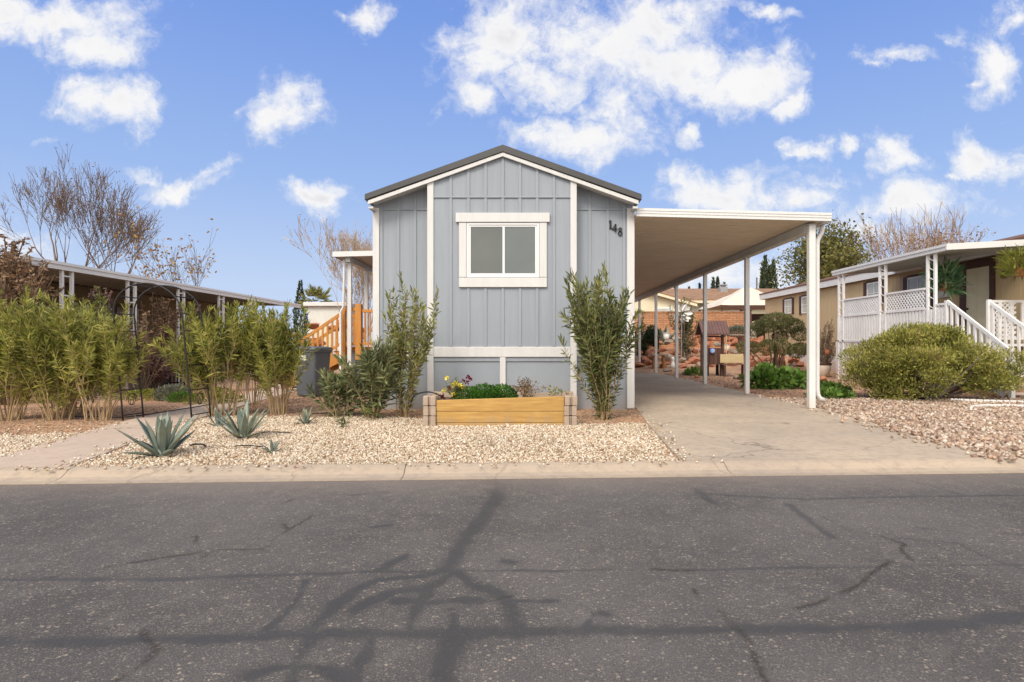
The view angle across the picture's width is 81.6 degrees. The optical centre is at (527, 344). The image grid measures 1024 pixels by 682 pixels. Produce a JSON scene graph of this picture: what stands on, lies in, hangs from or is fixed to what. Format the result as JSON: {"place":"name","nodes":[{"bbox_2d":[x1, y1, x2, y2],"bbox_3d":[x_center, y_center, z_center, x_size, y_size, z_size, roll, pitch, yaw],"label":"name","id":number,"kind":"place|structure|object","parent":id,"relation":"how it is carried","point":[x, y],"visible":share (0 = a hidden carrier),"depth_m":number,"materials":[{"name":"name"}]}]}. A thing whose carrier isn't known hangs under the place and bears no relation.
{"place":"outdoors","nodes":[
{"label":"outdoors","id":0,"kind":"place"},
{"bbox_2d":[1,255,300,394],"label":"neighbour house","id":1,"kind":"structure","parent":0,"point":[79,282],"depth_m":17.26,"materials":[{"name":"brown metal"}]},
{"bbox_2d":[114,304,139,335],"bbox_3d":[-12.674,-0.750,18.800,0.047,1.000,1.200,0,0,0],"label":"window","id":2,"kind":"structure","parent":1,"relation":"in","point":[118,307],"depth_m":18.87,"materials":[{"name":"grey glass"}]},
{"bbox_2d":[305,323,319,329],"bbox_3d":[-10.298,-0.881,28.329,0.585,0.326,0.586,0,0,35],"label":"boulder","id":3,"kind":"object","parent":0,"point":[314,326],"visible":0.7,"depth_m":28.26,"materials":[{"name":"red stone"}]},
{"bbox_2d":[0,473,1023,681],"bbox_3d":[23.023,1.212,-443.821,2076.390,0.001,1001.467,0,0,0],"label":"road","id":4,"kind":"structure","parent":0,"point":[867,578],"depth_m":3.05,"materials":[{"name":"asphalt"}]},
{"bbox_2d":[0,345,1023,465],"bbox_3d":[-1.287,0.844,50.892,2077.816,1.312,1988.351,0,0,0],"label":"ground","id":5,"kind":"structure","parent":0,"point":[733,370],"depth_m":10.44,"materials":[{"name":"gravel"}]},
{"bbox_2d":[0,234,64,404],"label":"brown shrub","id":6,"kind":"object","parent":5,"relation":"on","point":[14,281],"visible":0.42,"depth_m":11.37,"materials":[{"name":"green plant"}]},
{"bbox_2d":[0,281,92,420],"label":"oleander shrub","id":7,"kind":"object","parent":5,"relation":"on","point":[5,382],"visible":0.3,"depth_m":8.95,"materials":[{"name":"green plant"}]},
{"bbox_2d":[0,291,125,419],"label":"oleander shrub","id":8,"kind":"object","parent":5,"relation":"on","point":[39,372],"visible":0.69,"depth_m":8.84,"materials":[{"name":"green plant"}]},
{"bbox_2d":[12,288,118,413],"bbox_3d":[-7.775,0.142,10.063,1.714,2.121,1.760,0,0,0],"label":"oleander shrub","id":9,"kind":"object","parent":5,"relation":"on","point":[87,396],"visible":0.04,"depth_m":9.89,"materials":[{"name":"green plant"}]},
{"bbox_2d":[0,421,144,456],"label":"gravel","id":10,"kind":"structure","parent":5,"relation":"on","point":[11,444],"depth_m":7.12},
{"bbox_2d":[0,141,163,268],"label":"bare tree","id":11,"kind":"object","parent":5,"relation":"on","point":[122,223],"visible":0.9,"depth_m":30.69,"materials":[{"name":"brown plant"}]},
{"bbox_2d":[30,293,155,421],"bbox_3d":[-6.568,0.214,9.071,1.623,1.989,1.307,0,0,29],"label":"oleander shrub","id":12,"kind":"object","parent":5,"relation":"on","point":[112,357],"visible":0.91,"depth_m":8.90,"materials":[{"name":"green plant"}]},
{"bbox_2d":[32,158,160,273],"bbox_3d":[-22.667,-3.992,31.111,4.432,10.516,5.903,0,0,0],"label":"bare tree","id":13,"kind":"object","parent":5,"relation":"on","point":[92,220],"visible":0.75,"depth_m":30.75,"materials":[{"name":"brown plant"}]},
{"bbox_2d":[85,285,109,395],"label":"leafy shrub","id":14,"kind":"object","parent":5,"relation":"on","point":[97,301],"visible":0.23,"depth_m":13.18,"materials":[{"name":"green plant"}]},
{"bbox_2d":[81,287,140,394],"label":"dead vine","id":15,"kind":"object","parent":5,"relation":"on","point":[93,296],"visible":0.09,"depth_m":13.48,"materials":[{"name":"brown plant"}]},
{"bbox_2d":[0,384,296,466],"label":"walkway","id":16,"kind":"structure","parent":5,"relation":"on","point":[81,444],"depth_m":6.87,"materials":[{"name":"concrete"}]},
{"bbox_2d":[117,388,179,400],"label":"groundcover plant","id":17,"kind":"object","parent":5,"relation":"on","point":[146,391],"visible":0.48,"depth_m":12.24,"materials":[{"name":"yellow plant"}]},
{"bbox_2d":[125,311,172,390],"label":"brown shrub","id":18,"kind":"object","parent":5,"relation":"on","point":[145,373],"visible":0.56,"depth_m":14.38,"materials":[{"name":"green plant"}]},
{"bbox_2d":[75,402,222,417],"bbox_3d":[-6.157,1.115,10.166,0.925,0.029,2.570,0,0,30],"label":"drip tube","id":19,"kind":"object","parent":5,"relation":"on","point":[150,413],"visible":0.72,"depth_m":9.59,"materials":[{"name":"plastic"}]},
{"bbox_2d":[128,351,182,389],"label":"purple shrub","id":20,"kind":"object","parent":5,"relation":"on","point":[164,373],"visible":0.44,"depth_m":15.16,"materials":[{"name":"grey plant"}]},
{"bbox_2d":[109,282,211,420],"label":"garden arch","id":21,"kind":"structure","parent":5,"relation":"on","point":[135,331],"depth_m":9.10,"materials":[{"name":"black metal"}]},
{"bbox_2d":[103,198,218,285],"bbox_3d":[-16.305,-2.488,26.454,4.688,7.456,4.518,0,0,0],"label":"sparse tree","id":22,"kind":"object","parent":5,"relation":"on","point":[191,269],"visible":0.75,"depth_m":26.91,"materials":[{"name":"brown plant"}]},
{"bbox_2d":[130,291,201,386],"bbox_3d":[-9.822,-0.096,16.173,1.668,2.691,1.927,0,0,-27],"label":"dead vine","id":23,"kind":"object","parent":5,"relation":"on","point":[163,317],"visible":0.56,"depth_m":16.04,"materials":[{"name":"brown plant"}]},
{"bbox_2d":[152,384,191,400],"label":"sage plant","id":24,"kind":"object","parent":5,"relation":"on","point":[170,388],"visible":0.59,"depth_m":12.15,"materials":[{"name":"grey plant"}]},
{"bbox_2d":[165,390,194,402],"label":"groundcover plant","id":25,"kind":"object","parent":5,"relation":"on","point":[173,397],"visible":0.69,"depth_m":11.79,"materials":[{"name":"green plant"}]},
{"bbox_2d":[163,359,216,386],"bbox_3d":[-9.050,0.730,15.900,1.428,0.800,0.030,0,0,0],"label":"iron fence","id":26,"kind":"object","parent":5,"relation":"on","point":[173,382],"visible":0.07,"depth_m":15.89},
{"bbox_2d":[147,295,266,415],"bbox_3d":[-5.205,0.176,9.502,1.855,2.058,1.614,0,0,32],"label":"oleander shrub","id":27,"kind":"object","parent":5,"relation":"on","point":[214,354],"visible":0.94,"depth_m":9.42,"materials":[{"name":"green plant"}]},
{"bbox_2d":[180,385,236,395],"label":"groundcover plant","id":28,"kind":"object","parent":5,"relation":"on","point":[218,389],"visible":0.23,"depth_m":13.40,"materials":[{"name":"green plant"}]},
{"bbox_2d":[180,391,245,404],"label":"groundcover plant","id":29,"kind":"object","parent":5,"relation":"on","point":[218,394],"visible":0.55,"depth_m":11.51,"materials":[{"name":"green plant"}]},
{"bbox_2d":[225,308,284,405],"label":"oleander shrub","id":30,"kind":"object","parent":5,"relation":"on","point":[247,389],"visible":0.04,"depth_m":11.23,"materials":[{"name":"green plant"}]},
{"bbox_2d":[241,299,320,414],"bbox_3d":[-4.084,0.211,9.908,1.337,1.994,1.535,0,0,-31],"label":"oleander shrub","id":31,"kind":"object","parent":5,"relation":"on","point":[275,356],"visible":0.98,"depth_m":9.69,"materials":[{"name":"green plant"}]},
{"bbox_2d":[292,280,307,346],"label":"cypress tree","id":32,"kind":"object","parent":5,"relation":"on","point":[296,314],"visible":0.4,"depth_m":45.77,"materials":[{"name":"green plant"}]},
{"bbox_2d":[291,346,332,395],"bbox_3d":[-4.810,0.595,13.340,0.660,1.110,0.813,0,0,14],"label":"wheelie bin","id":33,"kind":"object","parent":5,"relation":"on","point":[322,359],"visible":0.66,"depth_m":13.03,"materials":[{"name":"grey plastic"}]},
{"bbox_2d":[298,282,334,308],"bbox_3d":[-13.119,-1.290,37.022,2.502,5.091,2.308,0,0,34],"label":"fan palm","id":34,"kind":"object","parent":5,"relation":"on","point":[317,293],"visible":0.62,"depth_m":36.72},
{"bbox_2d":[0,392,645,434],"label":"leaf litter","id":35,"kind":"object","parent":5,"relation":"on","point":[132,412],"visible":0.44,"depth_m":9.65,"materials":[{"name":"plant"}]},
{"bbox_2d":[282,214,372,366],"bbox_3d":[-8.326,-2.775,30.902,7.072,8.149,6.014,0,0,0],"label":"twiggy tree","id":36,"kind":"object","parent":5,"relation":"on","point":[358,271],"visible":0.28,"depth_m":30.33,"materials":[{"name":"plant"}]},
{"bbox_2d":[283,304,372,387],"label":"deck steps","id":37,"kind":"structure","parent":5,"relation":"on","point":[357,315],"depth_m":15.38,"materials":[{"name":"orange wood"}]},
{"bbox_2d":[303,302,363,353],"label":"white shed","id":38,"kind":"structure","parent":5,"relation":"on","point":[321,313],"depth_m":31.00,"materials":[{"name":"wood"}]},
{"bbox_2d":[315,326,330,346],"bbox_3d":[-10.650,0.100,30.979,0.900,2.100,0.037,0,0,0],"label":"door","id":39,"kind":"structure","parent":38,"relation":"in","point":[320,331],"depth_m":30.96,"materials":[{"name":"beige"}]},
{"bbox_2d":[305,367,365,417],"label":"oleander shrub","id":40,"kind":"object","parent":5,"relation":"on","point":[336,386],"visible":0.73,"depth_m":9.46,"materials":[{"name":"green plant"}]},
{"bbox_2d":[333,251,372,368],"bbox_3d":[-3.825,-0.627,16.260,2.190,3.555,2.560,0,0,0],"label":"porch cover","id":41,"kind":"object","parent":5,"relation":"on","point":[362,260],"visible":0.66,"depth_m":15.25,"materials":[{"name":"white wood"}]},
{"bbox_2d":[14,409,722,470],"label":"gravel","id":42,"kind":"structure","parent":5,"relation":"on","point":[214,434],"depth_m":6.76,"materials":[{"name":"gravel"}]},
{"bbox_2d":[116,409,199,456],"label":"agave","id":43,"kind":"object","parent":42,"relation":"on","point":[164,441],"visible":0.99,"depth_m":6.03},
{"bbox_2d":[202,407,232,425],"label":"agave","id":44,"kind":"object","parent":42,"relation":"on","point":[216,419],"visible":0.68,"depth_m":8.33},
{"bbox_2d":[215,399,271,438],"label":"agave","id":45,"kind":"object","parent":42,"relation":"on","point":[245,428],"visible":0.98,"depth_m":7.23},
{"bbox_2d":[259,439,281,452],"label":"agave","id":46,"kind":"object","parent":42,"relation":"on","point":[273,447],"visible":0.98,"depth_m":6.26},
{"bbox_2d":[295,407,316,423],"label":"agave","id":47,"kind":"object","parent":42,"relation":"on","point":[306,417],"visible":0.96,"depth_m":8.52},
{"bbox_2d":[333,413,352,426],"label":"seedling","id":48,"kind":"object","parent":42,"relation":"on","point":[344,421],"visible":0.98,"depth_m":8.16,"materials":[{"name":"green plant"}]},
{"bbox_2d":[360,404,372,418],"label":"seedling","id":49,"kind":"object","parent":42,"relation":"on","point":[368,411],"visible":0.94,"depth_m":8.93,"materials":[{"name":"green plant"}]},
{"bbox_2d":[423,391,576,425],"bbox_3d":[-0.381,0.938,8.790,2.176,0.421,0.899,0,0,0],"label":"raised planter","id":50,"kind":"object","parent":42,"relation":"on","point":[548,409],"visible":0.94,"depth_m":8.38,"materials":[{"name":"yellow wood"}]},
{"bbox_2d":[411,391,444,401],"bbox_3d":[-1.467,0.768,8.697,0.549,0.174,0.068,0,0,13],"label":"drip tube","id":51,"kind":"object","parent":50,"relation":"on","point":[426,392],"visible":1,"depth_m":8.67,"materials":[{"name":"plastic"}]},
{"bbox_2d":[439,375,472,398],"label":"flowering plant","id":52,"kind":"object","parent":50,"relation":"in","point":[455,385],"visible":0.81,"depth_m":8.60,"materials":[{"name":"yellow plant"}]},
{"bbox_2d":[451,382,518,399],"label":"groundcover plant","id":53,"kind":"object","parent":50,"relation":"in","point":[488,391],"visible":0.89,"depth_m":8.57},
{"bbox_2d":[511,376,546,396],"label":"dried plant","id":54,"kind":"object","parent":50,"relation":"in","point":[523,390],"visible":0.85,"depth_m":8.58,"materials":[{"name":"brown plant"}]},
{"bbox_2d":[548,385,565,395],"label":"wilted plant","id":55,"kind":"object","parent":50,"relation":"in","point":[555,387],"visible":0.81,"depth_m":8.57,"materials":[{"name":"brown plant"}]},
{"bbox_2d":[332,334,414,418],"bbox_3d":[-2.271,0.542,9.241,1.148,1.445,1.244,0,0,23],"label":"oleander shrub","id":56,"kind":"object","parent":5,"relation":"on","point":[380,369],"visible":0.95,"depth_m":9.02,"materials":[{"name":"green plant"}]},
{"bbox_2d":[380,271,440,417],"bbox_3d":[-1.857,-0.006,9.304,1.000,2.388,0.904,0,0,0],"label":"oleander shrub","id":57,"kind":"object","parent":5,"relation":"on","point":[418,359],"visible":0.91,"depth_m":9.26,"materials":[{"name":"green plant"}]},
{"bbox_2d":[365,145,641,409],"bbox_3d":[-0.412,-1.091,18.985,4.755,4.682,17.630,0,0,0],"label":"mobile home","id":58,"kind":"object","parent":5,"relation":"on","point":[494,244],"visible":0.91,"depth_m":10.25,"materials":[{"name":"grey"}]},
{"bbox_2d":[456,213,549,286],"bbox_3d":[-0.422,-1.629,10.235,1.618,1.280,0.070,0,0,0],"label":"window","id":59,"kind":"structure","parent":58,"relation":"in","point":[490,244],"depth_m":10.23,"materials":[{"name":"white plastic"}]},
{"bbox_2d":[0,457,1023,484],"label":"curb","id":60,"kind":"structure","parent":5,"relation":"on","point":[391,471],"depth_m":5.54,"materials":[{"name":"concrete"}]},
{"bbox_2d":[557,261,645,419],"bbox_3d":[1.079,-0.041,9.135,1.316,2.499,1.314,0,0,-41],"label":"oleander shrub","id":61,"kind":"object","parent":5,"relation":"on","point":[599,343],"visible":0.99,"depth_m":8.91,"materials":[{"name":"green plant"}]},
{"bbox_2d":[635,310,649,355],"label":"climbing shrub","id":62,"kind":"object","parent":5,"relation":"on","point":[643,332],"visible":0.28,"depth_m":28.95,"materials":[{"name":"green plant"}]},
{"bbox_2d":[641,324,660,355],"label":"dark bush","id":63,"kind":"object","parent":5,"relation":"on","point":[649,336],"visible":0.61,"depth_m":28.33,"materials":[{"name":"green plant"}]},
{"bbox_2d":[650,354,667,368],"bbox_3d":[5.620,0.731,25.300,0.720,0.642,0.320,0,0,0],"label":"log bench","id":64,"kind":"object","parent":5,"relation":"on","point":[663,360],"visible":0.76,"depth_m":25.23,"materials":[{"name":"orange wood"}]},
{"bbox_2d":[657,345,666,351],"bbox_3d":[6.436,0.203,28.318,0.489,0.338,0.433,0,0,0],"label":"boulder","id":65,"kind":"object","parent":5,"relation":"on","point":[662,348],"visible":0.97,"depth_m":28.17,"materials":[{"name":"red stone"}]},
{"bbox_2d":[660,354,672,361],"bbox_3d":[6.350,0.622,27.003,0.614,0.445,0.530,0,0,-34],"label":"boulder","id":66,"kind":"object","parent":5,"relation":"on","point":[668,358],"visible":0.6,"depth_m":26.83,"materials":[{"name":"orange stone"}]},
{"bbox_2d":[659,327,678,344],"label":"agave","id":67,"kind":"object","parent":5,"relation":"on","point":[666,330],"visible":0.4,"depth_m":30.14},
{"bbox_2d":[671,303,692,356],"bbox_3d":[6.975,-0.553,26.795,0.999,2.701,0.394,0,0,0],"label":"wind spinner","id":68,"kind":"object","parent":5,"relation":"on","point":[686,308],"visible":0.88,"depth_m":26.77,"materials":[{"name":"metal"}]},
{"bbox_2d":[666,297,702,359],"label":"climbing shrub","id":69,"kind":"object","parent":5,"relation":"on","point":[686,336],"visible":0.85,"depth_m":27.08,"materials":[{"name":"green plant"}]},
{"bbox_2d":[635,311,743,347],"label":"brick wall","id":70,"kind":"structure","parent":5,"relation":"on","point":[732,318],"depth_m":34.00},
{"bbox_2d":[683,365,702,375],"bbox_3d":[6.197,0.999,22.006,0.844,0.493,0.856,0,0,0],"label":"leafy patch","id":71,"kind":"object","parent":5,"relation":"on","point":[692,370],"visible":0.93,"depth_m":21.89,"materials":[{"name":"green plant"}]},
{"bbox_2d":[689,356,699,362],"bbox_3d":[7.515,0.672,26.450,0.594,0.340,0.398,0,0,-22],"label":"boulder","id":72,"kind":"object","parent":5,"relation":"on","point":[694,359],"visible":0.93,"depth_m":26.34,"materials":[{"name":"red stone"}]},
{"bbox_2d":[635,284,776,313],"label":"cream house","id":73,"kind":"structure","parent":5,"relation":"on","point":[665,299],"depth_m":43.00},
{"bbox_2d":[657,307,671,310],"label":"window","id":74,"kind":"structure","parent":73,"relation":"in","point":[658,308],"depth_m":40.44,"materials":[{"name":"white plastic"}]},
{"bbox_2d":[695,321,729,375],"bbox_3d":[6.840,0.142,21.894,1.020,2.047,0.852,0,0,0],"label":"wishing well","id":75,"kind":"object","parent":5,"relation":"on","point":[721,328],"visible":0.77,"depth_m":21.71,"materials":[{"name":"brown wood"}]},
{"bbox_2d":[698,287,764,346],"bbox_3d":[14.236,-1.292,38.495,4.900,4.885,4.910,0,0,0],"label":"gazebo","id":76,"kind":"object","parent":5,"relation":"on","point":[734,301],"visible":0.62,"depth_m":37.14,"materials":[{"name":"beige fabric"}]},
{"bbox_2d":[719,354,750,376],"bbox_3d":[7.460,0.763,21.315,0.980,0.826,0.430,0,0,0],"label":"garden bench","id":77,"kind":"object","parent":5,"relation":"on","point":[731,358],"visible":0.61,"depth_m":21.50,"materials":[{"name":"brown wood"}]},
{"bbox_2d":[727,324,743,336],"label":"sage plant","id":78,"kind":"object","parent":5,"relation":"on","point":[734,329],"visible":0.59,"depth_m":29.78,"materials":[{"name":"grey plant"}]},
{"bbox_2d":[728,334,750,344],"bbox_3d":[10.051,-0.203,28.000,1.120,0.550,1.120,0,0,0],"label":"bird bath","id":79,"kind":"object","parent":5,"relation":"on","point":[739,337],"visible":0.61,"depth_m":27.77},
{"bbox_2d":[758,262,766,288],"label":"cypress tree","id":80,"kind":"object","parent":5,"relation":"on","point":[762,283],"visible":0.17,"depth_m":71.85,"materials":[{"name":"green plant"}]},
{"bbox_2d":[762,255,770,288],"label":"cypress tree","id":81,"kind":"object","parent":5,"relation":"on","point":[765,261],"visible":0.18,"depth_m":72.39,"materials":[{"name":"green plant"}]},
{"bbox_2d":[767,263,773,288],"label":"cypress tree","id":82,"kind":"object","parent":5,"relation":"on","point":[770,273],"visible":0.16,"depth_m":73.02,"materials":[{"name":"green plant"}]},
{"bbox_2d":[735,311,806,370],"bbox_3d":[10.062,-0.091,24.116,3.169,2.563,1.593,0,0,0],"label":"pruned juniper","id":83,"kind":"object","parent":5,"relation":"on","point":[769,322],"visible":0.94,"depth_m":23.93,"materials":[{"name":"green plant"}]},
{"bbox_2d":[771,258,777,288],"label":"cypress tree","id":84,"kind":"object","parent":5,"relation":"on","point":[773,265],"visible":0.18,"depth_m":73.61,"materials":[{"name":"green plant"}]},
{"bbox_2d":[738,362,823,389],"bbox_3d":[6.739,0.896,15.680,2.318,0.891,1.524,0,0,0],"label":"leafy patch","id":85,"kind":"object","parent":5,"relation":"on","point":[760,373],"visible":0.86,"depth_m":15.38,"materials":[{"name":"green plant"}]},
{"bbox_2d":[788,356,799,362],"bbox_3d":[11.935,0.732,26.533,0.498,0.407,0.673,0,0,23],"label":"boulder","id":86,"kind":"object","parent":5,"relation":"on","point":[791,360],"visible":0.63,"depth_m":26.33,"materials":[{"name":"red stone"}]},
{"bbox_2d":[759,210,879,288],"bbox_3d":[18.723,-3.702,37.072,6.070,9.998,8.522,0,0,-19],"label":"leafy tree","id":87,"kind":"object","parent":5,"relation":"on","point":[836,253],"visible":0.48,"depth_m":36.52,"materials":[{"name":"green plant"}]},
{"bbox_2d":[820,363,831,376],"bbox_3d":[10.550,0.903,21.200,0.627,0.494,0.627,0,0,0],"label":"plant pot","id":88,"kind":"object","parent":5,"relation":"on","point":[825,368],"visible":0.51,"depth_m":20.95,"materials":[{"name":"ceramic"}]},
{"bbox_2d":[820,320,837,362],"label":"dry shrub","id":89,"kind":"object","parent":5,"relation":"on","point":[827,358],"visible":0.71,"depth_m":22.48,"materials":[{"name":"brown plant"}]},
{"bbox_2d":[803,384,856,398],"bbox_3d":[6.469,1.068,12.654,1.082,0.455,0.747,0,0,-28],"label":"leafy patch","id":90,"kind":"object","parent":5,"relation":"on","point":[836,392],"visible":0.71,"depth_m":12.51,"materials":[{"name":"green plant"}]},
{"bbox_2d":[648,366,1017,398],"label":"stone litter","id":91,"kind":"object","parent":5,"relation":"on","point":[754,392],"visible":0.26,"depth_m":15.42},
{"bbox_2d":[820,380,851,390],"bbox_3d":[7.106,1.030,13.899,0.949,0.434,0.749,0,0,0],"label":"leafy patch","id":92,"kind":"object","parent":5,"relation":"on","point":[828,384],"visible":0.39,"depth_m":13.78,"materials":[{"name":"green plant"}]},
{"bbox_2d":[740,394,1023,461],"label":"gravel","id":93,"kind":"structure","parent":5,"relation":"on","point":[957,414],"depth_m":8.97,"materials":[{"name":"gravel"}]},
{"bbox_2d":[950,398,1023,402],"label":"garden edging","id":94,"kind":"object","parent":93,"relation":"on","point":[984,400],"visible":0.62,"depth_m":11.82,"materials":[{"name":"white plastic"}]},
{"bbox_2d":[970,404,1023,409],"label":"garden edging","id":95,"kind":"object","parent":93,"relation":"on","point":[972,406],"visible":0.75,"depth_m":10.89,"materials":[{"name":"white plastic"}]},
{"bbox_2d":[759,234,1023,389],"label":"tan house","id":96,"kind":"structure","parent":5,"relation":"on","point":[982,277],"depth_m":19.16,"materials":[{"name":"beige paint"}]},
{"bbox_2d":[782,297,793,313],"bbox_3d":[12.382,-1.825,28.125,0.034,0.790,1.190,0,0,0],"label":"window","id":97,"kind":"structure","parent":96,"relation":"in","point":[787,303],"depth_m":28.10,"materials":[{"name":"white glass"}]},
{"bbox_2d":[799,294,806,314],"bbox_3d":[12.382,-1.790,26.225,0.034,0.860,1.490,0,0,0],"label":"window","id":98,"kind":"structure","parent":96,"relation":"in","point":[803,298],"depth_m":26.63,"materials":[{"name":"glass"}]},
{"bbox_2d":[863,279,883,302],"bbox_3d":[12.382,-1.855,21.175,0.034,0.890,1.290,0,0,0],"label":"window","id":99,"kind":"structure","parent":96,"relation":"in","point":[870,287],"depth_m":21.27,"materials":[{"name":"glass"}]},
{"bbox_2d":[903,273,932,311],"bbox_3d":[12.382,-1.625,18.800,0.034,1.230,1.440,0,0,0],"label":"window","id":100,"kind":"structure","parent":96,"relation":"in","point":[915,281],"depth_m":18.91,"materials":[{"name":"glass"}]},
{"bbox_2d":[966,266,988,343],"bbox_3d":[12.351,-1.065,16.280,0.093,2.090,0.840,0,0,0],"label":"door","id":101,"kind":"structure","parent":96,"relation":"in","point":[976,303],"depth_m":16.28,"materials":[{"name":"beige metal"}]},
{"bbox_2d":[835,197,995,262],"bbox_3d":[25.442,-4.232,39.122,8.655,11.035,10.540,0,0,39],"label":"bare tree","id":102,"kind":"object","parent":5,"relation":"on","point":[914,242],"visible":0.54,"depth_m":38.00,"materials":[{"name":"brown plant"}]},
{"bbox_2d":[831,320,1023,401],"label":"juniper shrub","id":103,"kind":"object","parent":5,"relation":"on","point":[901,359],"visible":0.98,"depth_m":12.05,"materials":[{"name":"green plant"}]},
{"bbox_2d":[831,239,1023,398],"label":"front porch","id":104,"kind":"object","parent":5,"relation":"on","point":[863,317],"visible":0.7,"depth_m":15.61,"materials":[{"name":"white wood"}]},
{"bbox_2d":[918,256,973,300],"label":"hanging plant","id":105,"kind":"object","parent":104,"relation":"hanging from","point":[952,271],"visible":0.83,"depth_m":15.33,"materials":[{"name":"green plant"}]},
{"bbox_2d":[992,245,1023,280],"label":"hanging plant","id":106,"kind":"object","parent":104,"relation":"hanging from","point":[1017,271],"visible":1,"depth_m":13.89,"materials":[{"name":"green plant"}]},
{"bbox_2d":[0,0,1023,340],"label":"sky","id":107,"kind":"structure","parent":0,"point":[251,117],"materials":[{"name":"blue"}]},
{"bbox_2d":[635,373,986,459],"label":"driveway","id":108,"kind":"structure","parent":0,"point":[702,421],"depth_m":7.93,"materials":[{"name":"concrete"}]},
{"bbox_2d":[635,208,831,408],"bbox_3d":[3.616,-0.624,19.154,3.421,3.508,17.692,0,0,0],"label":"carport","id":109,"kind":"object","parent":108,"relation":"on","point":[675,248],"visible":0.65,"depth_m":12.01,"materials":[{"name":"white metal"}]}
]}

